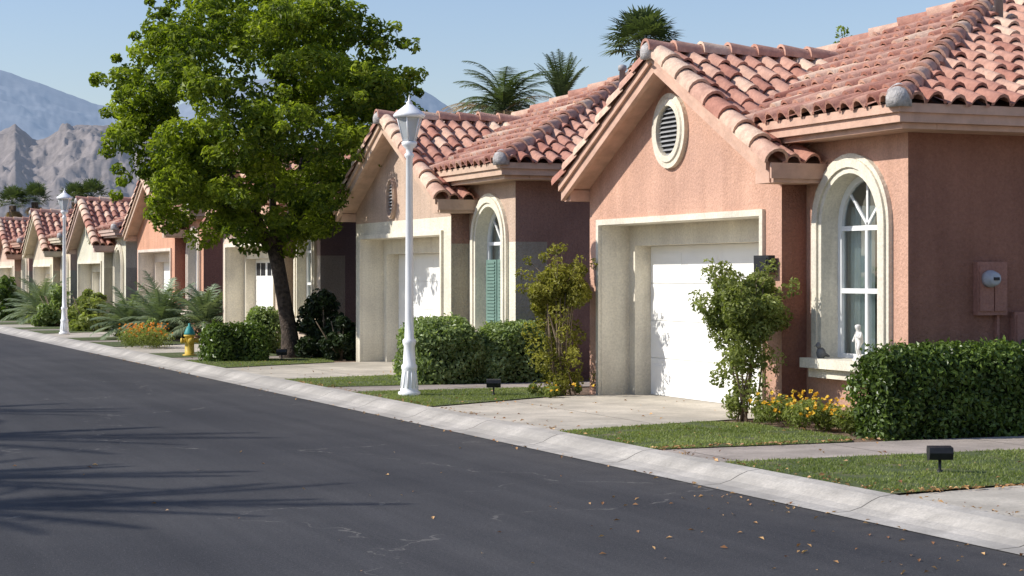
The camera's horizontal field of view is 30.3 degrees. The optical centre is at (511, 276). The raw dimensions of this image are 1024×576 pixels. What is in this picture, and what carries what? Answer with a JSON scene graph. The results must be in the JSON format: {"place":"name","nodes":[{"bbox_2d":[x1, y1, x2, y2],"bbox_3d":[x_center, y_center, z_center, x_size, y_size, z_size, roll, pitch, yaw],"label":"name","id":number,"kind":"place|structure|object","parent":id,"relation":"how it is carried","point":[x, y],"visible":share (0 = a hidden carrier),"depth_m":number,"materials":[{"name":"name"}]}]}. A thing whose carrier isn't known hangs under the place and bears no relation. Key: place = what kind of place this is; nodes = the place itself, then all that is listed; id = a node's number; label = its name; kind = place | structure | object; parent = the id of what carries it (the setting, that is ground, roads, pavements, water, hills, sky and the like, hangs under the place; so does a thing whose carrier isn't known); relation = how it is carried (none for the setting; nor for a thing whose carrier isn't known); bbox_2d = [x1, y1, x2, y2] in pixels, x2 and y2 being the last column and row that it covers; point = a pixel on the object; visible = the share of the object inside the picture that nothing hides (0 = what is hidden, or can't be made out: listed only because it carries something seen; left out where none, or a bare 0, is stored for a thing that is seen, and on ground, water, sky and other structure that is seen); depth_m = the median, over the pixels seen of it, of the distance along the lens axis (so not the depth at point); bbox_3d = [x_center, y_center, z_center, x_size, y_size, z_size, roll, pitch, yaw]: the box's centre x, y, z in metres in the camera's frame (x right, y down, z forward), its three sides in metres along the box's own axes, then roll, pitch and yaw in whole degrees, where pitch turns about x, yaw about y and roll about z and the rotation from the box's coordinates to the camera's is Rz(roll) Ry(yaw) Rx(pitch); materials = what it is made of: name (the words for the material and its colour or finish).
{"place":"outdoors","nodes":[
{"label":"outdoors","id":0,"kind":"place"},
{"bbox_2d":[0,123,221,220],"bbox_3d":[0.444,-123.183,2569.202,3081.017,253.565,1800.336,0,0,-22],"label":"mountain range","id":1,"kind":"structure","parent":0,"point":[55,162],"depth_m":2797.65,"materials":[{"name":"grey stone"}]},
{"bbox_2d":[0,70,455,148],"bbox_3d":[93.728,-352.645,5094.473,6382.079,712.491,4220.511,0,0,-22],"label":"mountain range","id":2,"kind":"structure","parent":0,"point":[34,110],"depth_m":5917.10,"materials":[{"name":"stone"}]},
{"bbox_2d":[0,0,955,113],"label":"sky","id":3,"kind":"structure","parent":0,"point":[56,44],"materials":[{"name":"blue"}]},
{"bbox_2d":[0,333,1023,575],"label":"road","id":4,"kind":"structure","parent":0,"point":[143,437],"depth_m":13.28,"materials":[{"name":"grey asphalt"}]},
{"bbox_2d":[0,326,1023,554],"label":"curb","id":5,"kind":"structure","parent":4,"relation":"on","point":[1001,532],"depth_m":15.58,"materials":[{"name":"concrete"}]},
{"bbox_2d":[13,357,1023,573],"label":"fallen leaves","id":6,"kind":"object","parent":4,"relation":"on","point":[821,473],"visible":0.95,"depth_m":14.52,"materials":[{"name":"brown plant"}]},
{"bbox_2d":[0,324,1023,518],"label":"driveway","id":7,"kind":"structure","parent":0,"point":[613,410],"depth_m":21.32,"materials":[{"name":"concrete"}]},
{"bbox_2d":[57,188,71,334],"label":"street lamp","id":8,"kind":"object","parent":7,"relation":"on","point":[64,198],"visible":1,"depth_m":48.81,"materials":[{"name":"white metal"}]},
{"bbox_2d":[0,320,1023,494],"bbox_3d":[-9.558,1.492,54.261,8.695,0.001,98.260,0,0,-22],"label":"lawn","id":9,"kind":"structure","parent":0,"point":[787,462],"depth_m":16.60,"materials":[{"name":"green plant"}]},
{"bbox_2d":[0,275,28,319],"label":"shrub","id":10,"kind":"object","parent":9,"relation":"on","point":[7,289],"visible":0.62,"depth_m":64.84,"materials":[{"name":"green plant"}]},
{"bbox_2d":[0,184,31,220],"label":"palm tree","id":11,"kind":"object","parent":9,"relation":"on","point":[11,192],"visible":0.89,"depth_m":109.75,"materials":[{"name":"green plant"}]},
{"bbox_2d":[0,246,32,293],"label":"walls","id":12,"kind":"structure","parent":9,"relation":"on","point":[22,268],"depth_m":75.08,"materials":[{"name":"paint"}]},
{"bbox_2d":[0,222,22,259],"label":"eaves and fascia","id":13,"kind":"object","parent":12,"relation":"attached to","point":[13,256],"visible":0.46,"depth_m":74.64,"materials":[{"name":"paint"}]},
{"bbox_2d":[0,201,114,253],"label":"roof tiles","id":14,"kind":"object","parent":12,"relation":"on","point":[7,238],"visible":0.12,"depth_m":76.28,"materials":[{"name":"tile"}]},
{"bbox_2d":[16,180,54,214],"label":"palm tree","id":15,"kind":"object","parent":9,"relation":"on","point":[34,189],"visible":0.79,"depth_m":109.71,"materials":[{"name":"green plant"}]},
{"bbox_2d":[0,278,72,324],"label":"cycad plant","id":16,"kind":"object","parent":9,"relation":"on","point":[36,301],"visible":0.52,"depth_m":58.88,"materials":[{"name":"green plant"}]},
{"bbox_2d":[1,274,73,321],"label":"cycad plant","id":17,"kind":"object","parent":9,"relation":"on","point":[35,283],"visible":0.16,"depth_m":62.69,"materials":[{"name":"green plant"}]},
{"bbox_2d":[24,286,71,322],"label":"shrub","id":18,"kind":"object","parent":9,"relation":"on","point":[34,297],"visible":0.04,"depth_m":60.71,"materials":[{"name":"green plant"}]},
{"bbox_2d":[30,283,76,326],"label":"shrub","id":19,"kind":"object","parent":9,"relation":"on","point":[49,314],"visible":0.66,"depth_m":56.25,"materials":[{"name":"green plant"}]},
{"bbox_2d":[33,237,76,305],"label":"walls","id":20,"kind":"structure","parent":9,"relation":"on","point":[46,267],"depth_m":65.92,"materials":[{"name":"paint"}]},
{"bbox_2d":[22,214,67,258],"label":"eaves and fascia","id":21,"kind":"object","parent":20,"relation":"attached to","point":[29,243],"visible":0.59,"depth_m":68.69,"materials":[{"name":"paint"}]},
{"bbox_2d":[29,210,62,237],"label":"roof deck","id":22,"kind":"structure","parent":20,"relation":"on","point":[59,235],"depth_m":63.57,"materials":[{"name":"beige concrete"}]},
{"bbox_2d":[20,197,130,252],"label":"roof tiles","id":23,"kind":"object","parent":20,"relation":"on","point":[45,232],"visible":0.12,"depth_m":67.19,"materials":[{"name":"tile"}]},
{"bbox_2d":[57,181,92,209],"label":"palm tree","id":24,"kind":"object","parent":9,"relation":"on","point":[72,187],"visible":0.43,"depth_m":109.62,"materials":[{"name":"green plant"}]},
{"bbox_2d":[67,288,107,328],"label":"shrub","id":25,"kind":"object","parent":9,"relation":"on","point":[89,293],"visible":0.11,"depth_m":54.41,"materials":[{"name":"green plant"}]},
{"bbox_2d":[71,177,109,202],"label":"palm tree","id":26,"kind":"object","parent":9,"relation":"on","point":[90,185],"visible":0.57,"depth_m":109.61,"materials":[{"name":"green plant"}]},
{"bbox_2d":[69,296,113,330],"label":"shrub","id":27,"kind":"object","parent":9,"relation":"on","point":[83,323],"visible":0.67,"depth_m":51.78,"materials":[{"name":"green plant"}]},
{"bbox_2d":[77,226,136,311],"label":"walls","id":28,"kind":"structure","parent":9,"relation":"on","point":[103,273],"depth_m":56.68,"materials":[{"name":"paint"}]},
{"bbox_2d":[85,227,89,243],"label":"gable vent","id":29,"kind":"object","parent":28,"relation":"attached to","point":[87,238],"visible":0.38,"depth_m":59.08,"materials":[{"name":"paint"}]},
{"bbox_2d":[66,204,122,253],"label":"eaves and fascia","id":30,"kind":"object","parent":28,"relation":"attached to","point":[75,233],"visible":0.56,"depth_m":59.30,"materials":[{"name":"paint"}]},
{"bbox_2d":[74,198,121,229],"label":"roof deck","id":31,"kind":"structure","parent":28,"relation":"on","point":[113,226],"depth_m":54.38,"materials":[{"name":"beige concrete"}]},
{"bbox_2d":[62,196,133,247],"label":"roof tiles","id":32,"kind":"object","parent":28,"relation":"on","point":[94,224],"visible":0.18,"depth_m":57.99,"materials":[{"name":"tile"}]},
{"bbox_2d":[109,302,139,336],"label":"shrub","id":33,"kind":"object","parent":9,"relation":"on","point":[116,327],"visible":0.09,"depth_m":47.14,"materials":[{"name":"green plant"}]},
{"bbox_2d":[85,283,166,339],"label":"cycad plant","id":34,"kind":"object","parent":9,"relation":"on","point":[118,310],"visible":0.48,"depth_m":44.89,"materials":[{"name":"green plant"}]},
{"bbox_2d":[116,322,173,347],"bbox_3d":[-7.700,1.249,39.750,1.125,0.560,1.718,0,0,-22],"label":"flower bed","id":35,"kind":"object","parent":9,"relation":"on","point":[156,336],"visible":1,"depth_m":39.42,"materials":[{"name":"green plant"}]},
{"bbox_2d":[127,317,164,344],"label":"shrub","id":36,"kind":"object","parent":9,"relation":"on","point":[152,320],"visible":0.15,"depth_m":41.56,"materials":[{"name":"green plant"}]},
{"bbox_2d":[114,271,199,337],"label":"cycad plant","id":37,"kind":"object","parent":9,"relation":"on","point":[157,305],"visible":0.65,"depth_m":43.89,"materials":[{"name":"green plant"}]},
{"bbox_2d":[166,308,185,338],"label":"shrub","id":38,"kind":"object","parent":9,"relation":"on","point":[170,329],"visible":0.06,"depth_m":45.72,"materials":[{"name":"green plant"}]},
{"bbox_2d":[137,206,222,337],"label":"walls","id":39,"kind":"structure","parent":9,"relation":"on","point":[155,251],"depth_m":47.49,"materials":[{"name":"paint"}]},
{"bbox_2d":[122,181,204,240],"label":"eaves and fascia","id":40,"kind":"object","parent":39,"relation":"attached to","point":[133,224],"visible":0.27,"depth_m":50.62,"materials":[{"name":"paint"}]},
{"bbox_2d":[164,262,169,289],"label":"garage door","id":41,"kind":"structure","parent":39,"relation":"attached to","point":[166,271],"depth_m":51.31,"materials":[{"name":"paint"}]},
{"bbox_2d":[196,247,196,289],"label":"arched window","id":42,"kind":"structure","parent":39,"relation":"attached to","point":[196,269],"depth_m":47.19,"materials":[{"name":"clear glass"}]},
{"bbox_2d":[120,148,317,233],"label":"roof tiles","id":43,"kind":"object","parent":39,"relation":"on","point":[146,188],"visible":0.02,"depth_m":50.03,"materials":[{"name":"tile"}]},
{"bbox_2d":[180,323,198,355],"bbox_3d":[-6.063,1.192,35.632,0.330,0.615,0.293,0,0,-22],"label":"fire hydrant","id":44,"kind":"object","parent":9,"relation":"on","point":[189,340],"visible":0.98,"depth_m":35.57,"materials":[{"name":"yellow metal"}]},
{"bbox_2d":[158,283,222,340],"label":"cycad plant","id":45,"kind":"object","parent":9,"relation":"on","point":[203,306],"visible":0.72,"depth_m":43.26,"materials":[{"name":"green plant"}]},
{"bbox_2d":[197,319,272,361],"bbox_3d":[-4.922,1.144,33.626,1.345,0.798,1.097,0,0,-22],"label":"clipped hedge","id":46,"kind":"object","parent":9,"relation":"on","point":[238,341],"visible":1,"depth_m":33.33,"materials":[{"name":"green plant"}]},
{"bbox_2d":[88,0,428,357],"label":"shade tree","id":47,"kind":"object","parent":9,"relation":"on","point":[185,169],"visible":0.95,"depth_m":33.14,"materials":[{"name":"green plant"}]},
{"bbox_2d":[244,305,280,352],"bbox_3d":[-4.882,1.049,37.266,0.891,0.980,0.928,0,0,-8],"label":"clipped hedge","id":48,"kind":"object","parent":9,"relation":"on","point":[269,319],"visible":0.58,"depth_m":37.03,"materials":[{"name":"green plant"}]},
{"bbox_2d":[276,349,286,360],"bbox_3d":[-4.077,1.420,33.539,0.180,0.260,0.125,0,0,0],"label":"landscape spotlight","id":49,"kind":"object","parent":9,"relation":"on","point":[281,352],"visible":0.85,"depth_m":33.49,"materials":[{"name":"black metal"}]},
{"bbox_2d":[223,222,355,353],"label":"walls","id":50,"kind":"structure","parent":9,"relation":"on","point":[332,264],"depth_m":38.00,"materials":[{"name":"paint"}]},
{"bbox_2d":[206,167,290,233],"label":"eaves and fascia","id":51,"kind":"object","parent":50,"relation":"attached to","point":[277,203],"visible":0.03,"depth_m":39.90,"materials":[{"name":"paint"}]},
{"bbox_2d":[256,259,271,310],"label":"garage door","id":52,"kind":"structure","parent":50,"relation":"attached to","point":[263,283],"depth_m":41.81,"materials":[{"name":"paint"}]},
{"bbox_2d":[306,240,310,304],"bbox_3d":[-3.560,0.050,37.705,0.800,2.900,1.850,0,0,-22],"label":"arched window","id":53,"kind":"structure","parent":50,"relation":"attached to","point":[308,252],"depth_m":37.99,"materials":[{"name":"clear glass"}]},
{"bbox_2d":[202,121,485,223],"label":"roof tiles","id":54,"kind":"object","parent":50,"relation":"on","point":[292,165],"visible":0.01,"depth_m":39.86,"materials":[{"name":"tile"}]},
{"bbox_2d":[294,288,355,358],"bbox_3d":[-3.392,0.952,34.806,1.482,1.494,1.307,0,0,8],"label":"dark shrub","id":55,"kind":"object","parent":9,"relation":"on","point":[324,303],"visible":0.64,"depth_m":34.53,"materials":[{"name":"green plant"}]},
{"bbox_2d":[316,315,355,360],"bbox_3d":[-3.067,1.167,33.964,0.835,0.948,0.893,0,0,12],"label":"dark shrub","id":56,"kind":"object","parent":9,"relation":"on","point":[340,343],"visible":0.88,"depth_m":33.77,"materials":[{"name":"green plant"}]},
{"bbox_2d":[393,95,425,395],"bbox_3d":[-1.289,-0.390,23.776,0.410,3.780,0.404,0,0,-22],"label":"street lamp","id":57,"kind":"object","parent":9,"relation":"on","point":[409,115],"visible":1,"depth_m":23.73,"materials":[{"name":"white metal"}]},
{"bbox_2d":[392,312,488,384],"bbox_3d":[-1.028,1.012,26.757,1.306,1.051,1.342,0,0,-22],"label":"clipped hedge","id":58,"kind":"object","parent":9,"relation":"on","point":[446,346],"visible":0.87,"depth_m":26.31,"materials":[{"name":"green plant"}]},
{"bbox_2d":[356,147,589,378],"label":"walls","id":59,"kind":"structure","parent":9,"relation":"on","point":[535,218],"depth_m":29.05,"materials":[{"name":"paint"}]},
{"bbox_2d":[386,178,396,218],"bbox_3d":[-2.015,-1.300,31.569,0.075,0.680,0.400,0,0,-22],"label":"gable vent","id":60,"kind":"object","parent":59,"relation":"attached to","point":[391,197],"visible":1,"depth_m":31.53,"materials":[{"name":"paint"}]},
{"bbox_2d":[399,253,438,328],"bbox_3d":[-1.248,0.557,31.536,0.080,1.885,3.760,0,0,-22],"label":"garage door","id":61,"kind":"structure","parent":59,"relation":"attached to","point":[426,282],"depth_m":32.09,"materials":[{"name":"paint"}]},
{"bbox_2d":[333,124,562,221],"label":"eaves and fascia","id":62,"kind":"object","parent":59,"relation":"attached to","point":[380,145],"visible":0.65,"depth_m":28.76,"materials":[{"name":"paint"}]},
{"bbox_2d":[334,68,630,203],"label":"roof tiles","id":63,"kind":"object","parent":59,"relation":"on","point":[531,130],"visible":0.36,"depth_m":29.88,"materials":[{"name":"tile"}]},
{"bbox_2d":[486,212,499,322],"bbox_3d":[0.165,0.050,28.489,0.865,2.900,1.850,0,0,-22],"label":"arched window","id":64,"kind":"structure","parent":59,"relation":"attached to","point":[493,290],"depth_m":28.58,"materials":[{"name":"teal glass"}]},
{"bbox_2d":[373,64,626,170],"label":"roof deck","id":65,"kind":"structure","parent":59,"relation":"on","point":[499,158],"depth_m":27.23,"materials":[{"name":"beige concrete"}]},
{"bbox_2d":[486,379,500,394],"bbox_3d":[-0.230,1.420,23.768,0.180,0.260,0.125,0,0,0],"label":"landscape spotlight","id":66,"kind":"object","parent":9,"relation":"on","point":[493,383],"visible":0.83,"depth_m":23.71,"materials":[{"name":"black metal"}]},
{"bbox_2d":[440,61,560,114],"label":"palm tree","id":67,"kind":"object","parent":9,"relation":"on","point":[505,94],"visible":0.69,"depth_m":59.62,"materials":[{"name":"green plant"}]},
{"bbox_2d":[473,318,558,383],"bbox_3d":[-0.014,1.072,27.129,1.303,0.932,1.235,0,0,-22],"label":"clipped hedge","id":68,"kind":"object","parent":9,"relation":"on","point":[507,358],"visible":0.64,"depth_m":26.65,"materials":[{"name":"green plant"}]},
{"bbox_2d":[514,242,597,395],"bbox_3d":[0.552,0.568,23.960,1.090,1.996,1.231,0,0,32],"label":"climbing shrub","id":69,"kind":"object","parent":9,"relation":"on","point":[554,291],"visible":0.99,"depth_m":23.82,"materials":[{"name":"green plant"}]},
{"bbox_2d":[527,382,594,397],"bbox_3d":[0.641,1.413,23.562,0.736,0.198,0.782,0,0,-22],"label":"flower bed","id":70,"kind":"object","parent":9,"relation":"on","point":[549,392],"visible":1,"depth_m":23.67,"materials":[{"name":"green plant"}]},
{"bbox_2d":[535,48,588,96],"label":"palm tree","id":71,"kind":"object","parent":9,"relation":"on","point":[563,76],"visible":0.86,"depth_m":59.65,"materials":[{"name":"green plant"}]},
{"bbox_2d":[598,4,685,72],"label":"palm tree","id":72,"kind":"object","parent":9,"relation":"on","point":[638,26],"visible":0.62,"depth_m":59.56,"materials":[{"name":"green plant"}]},
{"bbox_2d":[688,257,801,422],"bbox_3d":[2.427,0.675,19.635,1.200,1.756,1.022,0,0,44],"label":"shrub","id":73,"kind":"object","parent":9,"relation":"on","point":[748,309],"visible":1,"depth_m":19.48,"materials":[{"name":"green plant"}]},
{"bbox_2d":[748,389,855,434],"bbox_3d":[2.969,1.337,18.641,0.783,0.391,1.828,0,0,-22],"label":"flower bed","id":74,"kind":"object","parent":9,"relation":"on","point":[827,416],"visible":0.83,"depth_m":18.50,"materials":[{"name":"yellow plant"}]},
{"bbox_2d":[590,85,1023,420],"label":"walls","id":75,"kind":"structure","parent":9,"relation":"on","point":[949,209],"depth_m":19.63,"materials":[{"name":"paint"}]},
{"bbox_2d":[652,93,688,167],"bbox_3d":[1.835,-1.700,22.134,0.075,0.880,0.840,0,0,-22],"label":"gable vent","id":76,"kind":"object","parent":75,"relation":"attached to","point":[670,128],"visible":0.99,"depth_m":22.12,"materials":[{"name":"beige paint"}]},
{"bbox_2d":[651,242,758,406],"bbox_3d":[2.508,0.557,22.333,0.080,1.885,3.760,0,0,-22],"label":"garage door","id":77,"kind":"structure","parent":75,"relation":"attached to","point":[685,355],"depth_m":23.18,"materials":[{"name":"paint"}]},
{"bbox_2d":[754,255,774,271],"bbox_3d":[2.677,-0.130,19.999,0.130,0.180,0.310,0,0,-22],"label":"porch light box","id":78,"kind":"object","parent":75,"relation":"attached to","point":[758,259],"visible":0.69,"depth_m":19.93,"materials":[{"name":"black metal"}]},
{"bbox_2d":[551,0,1023,184],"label":"roof tiles","id":79,"kind":"object","parent":75,"relation":"on","point":[969,53],"visible":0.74,"depth_m":20.61,"materials":[{"name":"tile"}]},
{"bbox_2d":[558,59,1023,201],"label":"eaves and fascia","id":80,"kind":"object","parent":75,"relation":"attached to","point":[651,80],"visible":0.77,"depth_m":19.46,"materials":[{"name":"paint"}]},
{"bbox_2d":[815,342,829,357],"bbox_3d":[3.167,0.757,19.388,0.100,0.165,0.174,0,0,43],"label":"bird ornament","id":81,"kind":"object","parent":75,"relation":"on","point":[821,353],"visible":1,"depth_m":19.35,"materials":[{"name":"grey stone"}]},
{"bbox_2d":[640,0,1023,122],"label":"roof deck","id":82,"kind":"structure","parent":75,"relation":"on","point":[897,96],"depth_m":18.12,"materials":[{"name":"beige concrete"}]},
{"bbox_2d":[838,176,876,357],"bbox_3d":[3.951,0.050,19.299,0.800,2.900,1.850,0,0,-22],"label":"arched window","id":83,"kind":"structure","parent":75,"relation":"attached to","point":[857,259],"depth_m":19.51,"materials":[{"name":"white glass"}]},
{"bbox_2d":[852,324,863,360],"bbox_3d":[3.434,0.659,18.766,0.130,0.363,0.161,0,0,-22],"label":"cherub statue","id":84,"kind":"object","parent":75,"relation":"on","point":[858,338],"visible":0.95,"depth_m":18.73,"materials":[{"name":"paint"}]},
{"bbox_2d":[973,262,1006,360],"bbox_3d":[4.705,0.680,18.445,0.350,1.640,0.220,0,0,-22],"label":"electric meter","id":85,"kind":"object","parent":75,"relation":"attached to","point":[989,288],"visible":0.96,"depth_m":18.46,"materials":[{"name":"paint"}]},
{"bbox_2d":[1010,312,1023,343],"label":"utility box","id":86,"kind":"object","parent":75,"relation":"attached to","point":[1016,326],"visible":0.6,"depth_m":18.58,"materials":[{"name":"paint"}]},
{"bbox_2d":[833,25,851,43],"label":"garden tree","id":87,"kind":"object","parent":9,"relation":"on","point":[843,28],"visible":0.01,"depth_m":60.24,"materials":[{"name":"green plant"}]},
{"bbox_2d":[841,335,1023,440],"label":"clipped hedge","id":88,"kind":"object","parent":9,"relation":"on","point":[943,390],"visible":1,"depth_m":17.57,"materials":[{"name":"green plant"}]},
{"bbox_2d":[926,445,953,472],"bbox_3d":[3.252,1.420,14.388,0.180,0.260,0.125,0,0,0],"label":"landscape spotlight","id":89,"kind":"object","parent":9,"relation":"on","point":[939,453],"visible":0.81,"depth_m":14.34,"materials":[{"name":"black metal"}]},
{"bbox_2d":[3,321,1023,461],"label":"garden path","id":90,"kind":"structure","parent":0,"point":[749,453],"depth_m":16.54,"materials":[{"name":"concrete"}]}
]}

